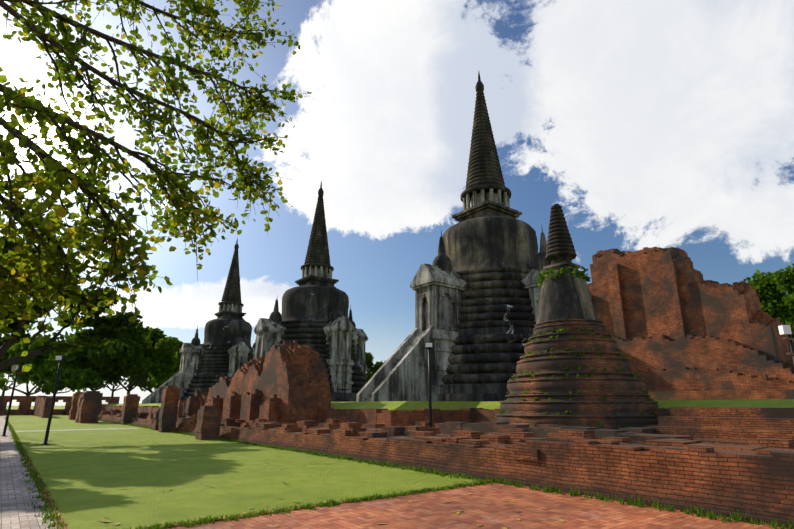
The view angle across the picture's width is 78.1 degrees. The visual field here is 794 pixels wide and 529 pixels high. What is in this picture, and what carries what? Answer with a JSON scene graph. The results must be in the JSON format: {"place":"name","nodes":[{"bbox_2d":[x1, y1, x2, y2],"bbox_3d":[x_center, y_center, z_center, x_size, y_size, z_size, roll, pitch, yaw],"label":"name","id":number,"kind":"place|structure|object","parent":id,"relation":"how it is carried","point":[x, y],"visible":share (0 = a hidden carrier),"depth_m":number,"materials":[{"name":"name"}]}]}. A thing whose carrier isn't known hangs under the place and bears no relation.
{"place":"outdoors","nodes":[
{"label":"outdoors","id":0,"kind":"place"},
{"bbox_2d":[0,415,56,528],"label":"paved walkway","id":1,"kind":"structure","parent":0,"point":[16,510],"depth_m":10.25,"materials":[{"name":"grey stone"}]},
{"bbox_2d":[2,365,26,435],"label":"lamp post","id":2,"kind":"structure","parent":1,"relation":"on","point":[14,367],"depth_m":29.74,"materials":[{"name":"black metal"}]},
{"bbox_2d":[0,235,145,370],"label":"tree","id":3,"kind":"object","parent":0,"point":[118,326],"visible":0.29,"depth_m":28.75,"materials":[{"name":"green plant"}]},
{"bbox_2d":[15,428,139,431],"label":"concrete path","id":4,"kind":"structure","parent":0,"point":[77,429],"depth_m":36.97,"materials":[{"name":"grey concrete"}]},
{"bbox_2d":[6,406,485,528],"bbox_3d":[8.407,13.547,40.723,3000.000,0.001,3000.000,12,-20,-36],"label":"lawn","id":5,"kind":"structure","parent":0,"point":[89,494],"depth_m":12.79,"materials":[{"name":"green plant"}]},
{"bbox_2d":[0,338,22,373],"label":"tree","id":6,"kind":"object","parent":5,"relation":"on","point":[5,356],"visible":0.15,"depth_m":120.88,"materials":[{"name":"green plant"}]},
{"bbox_2d":[1,358,51,395],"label":"tree","id":7,"kind":"object","parent":5,"relation":"on","point":[11,384],"visible":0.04,"depth_m":154.24,"materials":[{"name":"green plant"}]},
{"bbox_2d":[0,339,101,395],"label":"tree","id":8,"kind":"object","parent":5,"relation":"on","point":[70,377],"visible":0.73,"depth_m":103.88,"materials":[{"name":"green plant"}]},
{"bbox_2d":[41,355,65,444],"bbox_3d":[-16.552,6.471,23.573,0.360,4.150,0.330,0,-16,1],"label":"lamp post","id":9,"kind":"object","parent":5,"relation":"on","point":[60,359],"depth_m":23.55,"materials":[{"name":"black metal"}]},
{"bbox_2d":[9,359,105,405],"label":"tree","id":10,"kind":"object","parent":5,"relation":"on","point":[36,380],"visible":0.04,"depth_m":138.25,"materials":[{"name":"green plant"}]},
{"bbox_2d":[0,396,119,417],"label":"boundary wall","id":11,"kind":"structure","parent":5,"relation":"on","point":[42,406],"depth_m":89.78,"materials":[{"name":"brick"}]},
{"bbox_2d":[49,328,130,390],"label":"tree","id":12,"kind":"object","parent":5,"relation":"on","point":[71,335],"visible":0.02,"depth_m":122.28,"materials":[{"name":"green plant"}]},
{"bbox_2d":[67,326,182,395],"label":"tree","id":13,"kind":"object","parent":5,"relation":"on","point":[115,360],"visible":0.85,"depth_m":110.10,"materials":[{"name":"green plant"}]},
{"bbox_2d":[93,367,160,396],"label":"tree","id":14,"kind":"object","parent":5,"relation":"on","point":[142,388],"visible":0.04,"depth_m":174.06,"materials":[{"name":"green plant"}]},
{"bbox_2d":[68,386,220,439],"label":"brick pillar stumps","id":15,"kind":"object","parent":5,"relation":"on","point":[86,406],"depth_m":39.48,"materials":[{"name":"brown brick"}]},
{"bbox_2d":[129,349,180,392],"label":"tree","id":16,"kind":"object","parent":5,"relation":"on","point":[169,368],"visible":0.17,"depth_m":126.02,"materials":[{"name":"green plant"}]},
{"bbox_2d":[0,0,311,380],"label":"tree","id":17,"kind":"object","parent":5,"relation":"on","point":[51,256],"visible":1,"depth_m":6.01,"materials":[{"name":"green plant"}]},
{"bbox_2d":[5,415,492,528],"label":"paving border","id":18,"kind":"object","parent":5,"relation":"on","point":[56,521],"visible":0.11,"depth_m":8.78,"materials":[{"name":"brick"}]},
{"bbox_2d":[3,430,722,528],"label":"fallen leaves","id":19,"kind":"object","parent":5,"relation":"on","point":[458,512],"visible":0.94,"depth_m":10.04,"materials":[{"name":"brown plant"}]},
{"bbox_2d":[365,352,385,382],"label":"tree","id":20,"kind":"object","parent":5,"relation":"on","point":[372,370],"visible":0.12,"depth_m":249.25,"materials":[{"name":"green plant"}]},
{"bbox_2d":[101,405,670,428],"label":"low brick wall","id":21,"kind":"structure","parent":5,"relation":"on","point":[396,418],"depth_m":26.31,"materials":[{"name":"brick"}]},
{"bbox_2d":[5,417,793,528],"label":"grass tufts","id":22,"kind":"object","parent":5,"relation":"on","point":[206,520],"visible":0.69,"depth_m":9.75,"materials":[{"name":"green plant"}]},
{"bbox_2d":[63,407,793,527],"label":"foundation walls","id":23,"kind":"structure","parent":5,"relation":"on","point":[723,461],"depth_m":11.73,"materials":[{"name":"brick"}]},
{"bbox_2d":[164,483,789,528],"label":"brick paving","id":24,"kind":"structure","parent":5,"relation":"on","point":[489,506],"depth_m":8.26,"materials":[{"name":"red brick"}]},
{"bbox_2d":[434,204,657,439],"bbox_3d":[8.132,2.472,23.614,9.215,11.860,9.616,12,-20,-36],"label":"brick stupa","id":25,"kind":"object","parent":5,"relation":"on","point":[565,301],"visible":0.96,"depth_m":21.25,"materials":[{"name":"brick"}]},
{"bbox_2d":[493,266,653,427],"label":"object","id":26,"kind":"object","parent":25,"relation":"on","point":[541,279],"visible":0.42,"depth_m":22.26,"materials":[{"name":"green plant"}]},
{"bbox_2d":[743,263,793,352],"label":"foliage","id":27,"kind":"object","parent":5,"relation":"on","point":[776,300],"visible":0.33,"depth_m":57.37,"materials":[{"name":"green plant"}]},
{"bbox_2d":[0,0,793,405],"label":"sky","id":28,"kind":"structure","parent":0,"point":[649,123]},
{"bbox_2d":[102,399,793,409],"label":"grass terrace","id":29,"kind":"structure","parent":0,"point":[493,405],"depth_m":26.64,"materials":[{"name":"green plant"}]},
{"bbox_2d":[142,237,255,403],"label":"chedi","id":30,"kind":"structure","parent":29,"relation":"on","point":[225,349],"depth_m":80.59,"materials":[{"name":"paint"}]},
{"bbox_2d":[253,180,367,401],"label":"chedi","id":31,"kind":"structure","parent":29,"relation":"on","point":[315,308],"depth_m":64.62,"materials":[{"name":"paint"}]},
{"bbox_2d":[356,72,550,401],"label":"chedi","id":32,"kind":"structure","parent":29,"relation":"on","point":[475,287],"depth_m":38.72,"materials":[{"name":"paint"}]},
{"bbox_2d":[588,247,793,399],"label":"ruined brick wall","id":33,"kind":"structure","parent":29,"relation":"on","point":[677,325],"depth_m":27.74,"materials":[{"name":"brick"}]},
{"label":"court floor","id":34,"kind":"structure","parent":0,"visible":0},
{"bbox_2d":[195,340,330,422],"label":"ruined brick wall","id":35,"kind":"structure","parent":34,"relation":"on","point":[287,380],"depth_m":30.83,"materials":[{"name":"brick"}]},
{"bbox_2d":[425,342,432,427],"bbox_3d":[1.448,5.527,21.823,0.360,4.100,0.330,0,-16,1],"label":"lamp post","id":36,"kind":"object","parent":34,"relation":"on","point":[428,345],"visible":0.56,"depth_m":21.91,"materials":[{"name":"black metal"}]},
{"bbox_2d":[778,325,793,362],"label":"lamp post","id":37,"kind":"object","parent":34,"relation":"on","point":[784,329],"visible":1,"depth_m":16.57,"materials":[{"name":"white"}]}
]}

